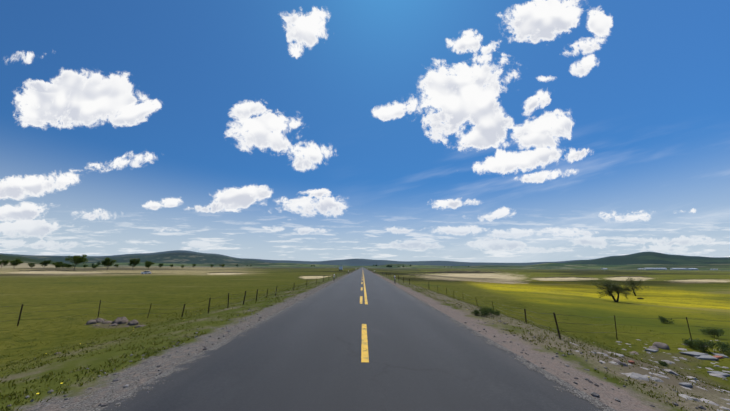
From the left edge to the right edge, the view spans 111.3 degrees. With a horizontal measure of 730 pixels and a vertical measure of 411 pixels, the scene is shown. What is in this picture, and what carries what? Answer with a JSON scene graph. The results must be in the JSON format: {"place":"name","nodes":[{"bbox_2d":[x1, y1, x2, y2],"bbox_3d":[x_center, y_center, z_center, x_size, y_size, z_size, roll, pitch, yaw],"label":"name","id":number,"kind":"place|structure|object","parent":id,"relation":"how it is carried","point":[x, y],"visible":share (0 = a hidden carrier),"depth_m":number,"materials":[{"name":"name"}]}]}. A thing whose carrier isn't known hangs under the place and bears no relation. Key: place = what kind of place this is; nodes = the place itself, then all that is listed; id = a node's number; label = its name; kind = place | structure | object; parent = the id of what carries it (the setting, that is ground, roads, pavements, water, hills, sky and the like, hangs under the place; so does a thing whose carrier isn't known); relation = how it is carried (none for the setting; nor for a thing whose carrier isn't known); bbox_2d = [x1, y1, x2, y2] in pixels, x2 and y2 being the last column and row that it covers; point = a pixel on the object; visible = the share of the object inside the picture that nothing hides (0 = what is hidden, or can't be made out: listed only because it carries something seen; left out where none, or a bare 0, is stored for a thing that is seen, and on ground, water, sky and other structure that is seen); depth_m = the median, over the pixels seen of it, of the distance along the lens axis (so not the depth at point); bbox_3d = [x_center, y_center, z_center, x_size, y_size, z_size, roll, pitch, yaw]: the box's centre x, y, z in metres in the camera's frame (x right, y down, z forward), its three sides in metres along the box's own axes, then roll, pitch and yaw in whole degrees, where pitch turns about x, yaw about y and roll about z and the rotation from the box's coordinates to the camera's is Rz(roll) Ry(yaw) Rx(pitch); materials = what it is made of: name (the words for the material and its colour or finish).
{"place":"outdoors","nodes":[
{"label":"outdoors","id":0,"kind":"place"},
{"bbox_2d":[0,255,105,267],"bbox_3d":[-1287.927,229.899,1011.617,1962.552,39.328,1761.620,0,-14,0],"label":"hill","id":1,"kind":"structure","parent":0,"point":[25,260],"depth_m":511.31,"materials":[{"name":"green plant"}]},
{"bbox_2d":[0,252,269,263],"bbox_3d":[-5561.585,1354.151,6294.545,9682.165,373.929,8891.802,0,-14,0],"label":"hills","id":2,"kind":"structure","parent":0,"point":[183,258],"depth_m":5636.34,"materials":[{"name":"green plant"}]},
{"bbox_2d":[101,267,603,410],"bbox_3d":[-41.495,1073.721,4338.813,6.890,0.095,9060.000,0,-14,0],"label":"road","id":3,"kind":"structure","parent":0,"point":[305,355],"depth_m":4.55,"materials":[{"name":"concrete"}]},
{"bbox_2d":[91,270,616,410],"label":"gravel shoulder","id":4,"kind":"object","parent":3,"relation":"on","point":[530,365],"visible":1,"depth_m":4.55},
{"bbox_2d":[360,273,368,361],"bbox_3d":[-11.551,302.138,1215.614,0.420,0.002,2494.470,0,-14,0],"label":"road markings","id":5,"kind":"object","parent":3,"relation":"on","point":[364,354],"visible":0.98,"depth_m":6.44,"materials":[{"name":"yellow paint"}]},
{"bbox_2d":[0,266,729,410],"bbox_3d":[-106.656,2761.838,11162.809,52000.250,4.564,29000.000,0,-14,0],"label":"ground","id":6,"kind":"structure","parent":0,"point":[694,296],"depth_m":16.80,"materials":[{"name":"green plant"}]},
{"bbox_2d":[0,259,8,267],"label":"tree","id":7,"kind":"object","parent":6,"relation":"on","point":[4,263],"visible":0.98,"depth_m":293.98,"materials":[{"name":"green plant"}]},
{"bbox_2d":[9,259,22,265],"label":"tree","id":8,"kind":"object","parent":6,"relation":"on","point":[16,262],"visible":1,"depth_m":270.53,"materials":[{"name":"green plant"}]},
{"bbox_2d":[40,260,51,266],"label":"tree","id":9,"kind":"object","parent":6,"relation":"on","point":[45,262],"visible":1,"depth_m":341.90,"materials":[{"name":"green plant"}]},
{"bbox_2d":[53,261,62,267],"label":"tree","id":10,"kind":"object","parent":6,"relation":"on","point":[58,264],"visible":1,"depth_m":217.94,"materials":[{"name":"green plant"}]},
{"bbox_2d":[64,255,88,268],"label":"tree","id":11,"kind":"object","parent":6,"relation":"on","point":[77,259],"visible":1,"depth_m":186.89,"materials":[{"name":"green plant"}]},
{"bbox_2d":[54,317,145,353],"bbox_3d":[-12.165,5.748,11.401,3.662,0.768,10.334,8,-16,-27],"label":"rock pile","id":12,"kind":"object","parent":6,"relation":"on","point":[120,320],"visible":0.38,"depth_m":13.95,"materials":[{"name":"grey stone"}]},
{"bbox_2d":[101,257,117,268],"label":"tree","id":13,"kind":"object","parent":6,"relation":"on","point":[107,261],"visible":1,"depth_m":234.35,"materials":[{"name":"green plant"}]},
{"bbox_2d":[128,258,140,269],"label":"tree","id":14,"kind":"object","parent":6,"relation":"on","point":[135,261],"visible":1,"depth_m":259.25,"materials":[{"name":"green plant"}]},
{"bbox_2d":[144,260,154,269],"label":"tree","id":15,"kind":"object","parent":6,"relation":"on","point":[148,264],"visible":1,"depth_m":259.40,"materials":[{"name":"green plant"}]},
{"bbox_2d":[1,271,350,325],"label":"fence","id":16,"kind":"object","parent":6,"relation":"on","point":[20,312],"visible":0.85,"depth_m":14.26,"materials":[{"name":"metal"}]},
{"bbox_2d":[19,270,644,277],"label":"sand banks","id":17,"kind":"object","parent":6,"relation":"on","point":[425,272],"visible":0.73,"depth_m":184.32,"materials":[{"name":"beige sand"}]},
{"bbox_2d":[7,276,705,409],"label":"shoulder stones","id":18,"kind":"object","parent":6,"relation":"on","point":[594,394],"visible":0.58,"depth_m":4.86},
{"bbox_2d":[0,281,729,410],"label":"grass tufts","id":19,"kind":"object","parent":6,"relation":"on","point":[148,354],"visible":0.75,"depth_m":6.87,"materials":[{"name":"green plant"}]},
{"bbox_2d":[471,309,478,315],"bbox_3d":[4.628,4.476,10.462,0.418,0.303,0.412,7,-16,-26],"label":"shrub","id":20,"kind":"object","parent":6,"relation":"on","point":[476,312],"visible":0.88,"depth_m":10.42,"materials":[{"name":"green plant"}]},
{"bbox_2d":[477,306,490,316],"bbox_3d":[4.902,4.423,10.367,0.724,0.498,0.662,-9,-16,32],"label":"shrub","id":21,"kind":"object","parent":6,"relation":"on","point":[483,311],"visible":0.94,"depth_m":10.34,"materials":[{"name":"green plant"}]},
{"bbox_2d":[486,307,500,315],"bbox_3d":[5.464,4.575,10.717,0.698,0.402,0.592,-3,-14,15],"label":"shrub","id":22,"kind":"object","parent":6,"relation":"on","point":[493,311],"visible":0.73,"depth_m":10.70,"materials":[{"name":"green plant"}]},
{"bbox_2d":[382,272,729,340],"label":"fence","id":23,"kind":"object","parent":6,"relation":"on","point":[556,322],"visible":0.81,"depth_m":13.87,"materials":[{"name":"metal"}]},
{"bbox_2d":[589,280,633,301],"bbox_3d":[35.659,12.339,36.007,3.049,3.082,4.604,4,-14,-15],"label":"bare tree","id":24,"kind":"object","parent":6,"relation":"on","point":[617,288],"visible":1,"depth_m":35.51,"materials":[{"name":"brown plant"}]},
{"bbox_2d":[618,277,648,295],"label":"bare tree","id":25,"kind":"object","parent":6,"relation":"on","point":[631,281],"visible":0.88,"depth_m":57.14,"materials":[{"name":"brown plant"}]},
{"bbox_2d":[570,339,729,410],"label":"rocks","id":26,"kind":"object","parent":6,"relation":"on","point":[640,377],"visible":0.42,"depth_m":5.29,"materials":[{"name":"grey stone"}]},
{"bbox_2d":[613,342,694,369],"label":"rocks","id":27,"kind":"object","parent":6,"relation":"on","point":[656,345],"visible":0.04,"depth_m":12.14,"materials":[{"name":"grey stone"}]},
{"bbox_2d":[644,268,666,269],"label":"shed","id":28,"kind":"structure","parent":6,"relation":"on","point":[655,268],"depth_m":1407.05,"materials":[{"name":"white metal"}]},
{"bbox_2d":[657,359,668,366],"bbox_3d":[11.268,5.976,9.426,0.331,0.243,0.336,6,-15,-23],"label":"shrub","id":29,"kind":"object","parent":6,"relation":"on","point":[664,363],"visible":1,"depth_m":9.42,"materials":[{"name":"green plant"}]},
{"bbox_2d":[658,316,673,323],"bbox_3d":[22.396,8.523,18.555,0.850,0.639,0.928,-10,-17,35],"label":"shrub","id":30,"kind":"object","parent":6,"relation":"on","point":[663,320],"visible":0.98,"depth_m":18.53,"materials":[{"name":"green plant"}]},
{"bbox_2d":[628,355,722,363],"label":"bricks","id":31,"kind":"object","parent":6,"relation":"on","point":[717,356],"visible":0.69,"depth_m":10.90,"materials":[{"name":"grey stone"}]},
{"bbox_2d":[670,268,685,269],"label":"shed","id":32,"kind":"structure","parent":6,"relation":"on","point":[677,268],"depth_m":1709.87,"materials":[{"name":"white metal"}]},
{"bbox_2d":[644,348,729,387],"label":"rocks","id":33,"kind":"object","parent":6,"relation":"on","point":[699,355],"depth_m":10.95,"materials":[{"name":"grey stone"}]},
{"bbox_2d":[680,338,694,346],"bbox_3d":[16.222,6.867,12.443,0.623,0.458,0.632,-4,-15,19],"label":"shrub","id":34,"kind":"object","parent":6,"relation":"on","point":[688,341],"visible":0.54,"depth_m":12.44,"materials":[{"name":"green plant"}]},
{"bbox_2d":[684,337,717,353],"bbox_3d":[16.121,6.719,12.075,1.082,0.745,0.991,3,-14,-10],"label":"shrub","id":35,"kind":"object","parent":6,"relation":"on","point":[702,346],"visible":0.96,"depth_m":11.85,"materials":[{"name":"green plant"}]},
{"bbox_2d":[698,327,724,337],"bbox_3d":[20.477,7.453,14.650,0.914,0.620,1.076,-4,-15,18],"label":"shrub","id":36,"kind":"object","parent":6,"relation":"on","point":[714,332],"visible":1,"depth_m":14.56,"materials":[{"name":"green plant"}]},
{"bbox_2d":[705,340,729,354],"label":"shrub","id":37,"kind":"object","parent":6,"relation":"on","point":[724,348],"visible":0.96,"depth_m":11.55,"materials":[{"name":"green plant"}]},
{"bbox_2d":[0,250,729,265],"bbox_3d":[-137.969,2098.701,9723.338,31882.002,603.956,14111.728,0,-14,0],"label":"hills","id":38,"kind":"structure","parent":0,"point":[358,262],"depth_m":9759.75,"materials":[{"name":"green plant"}]},
{"bbox_2d":[0,0,729,262],"label":"sky","id":39,"kind":"structure","parent":0,"point":[488,131],"materials":[{"name":"blue"}]},
{"bbox_2d":[81,262,729,269],"bbox_3d":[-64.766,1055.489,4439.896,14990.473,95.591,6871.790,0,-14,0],"label":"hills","id":40,"kind":"structure","parent":0,"point":[631,266],"depth_m":3401.36,"materials":[{"name":"green plant"}]},
{"bbox_2d":[565,252,729,264],"bbox_3d":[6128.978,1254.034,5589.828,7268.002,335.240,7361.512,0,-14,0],"label":"hills","id":41,"kind":"structure","parent":0,"point":[648,258],"depth_m":4435.59,"materials":[{"name":"green plant"}]}
]}

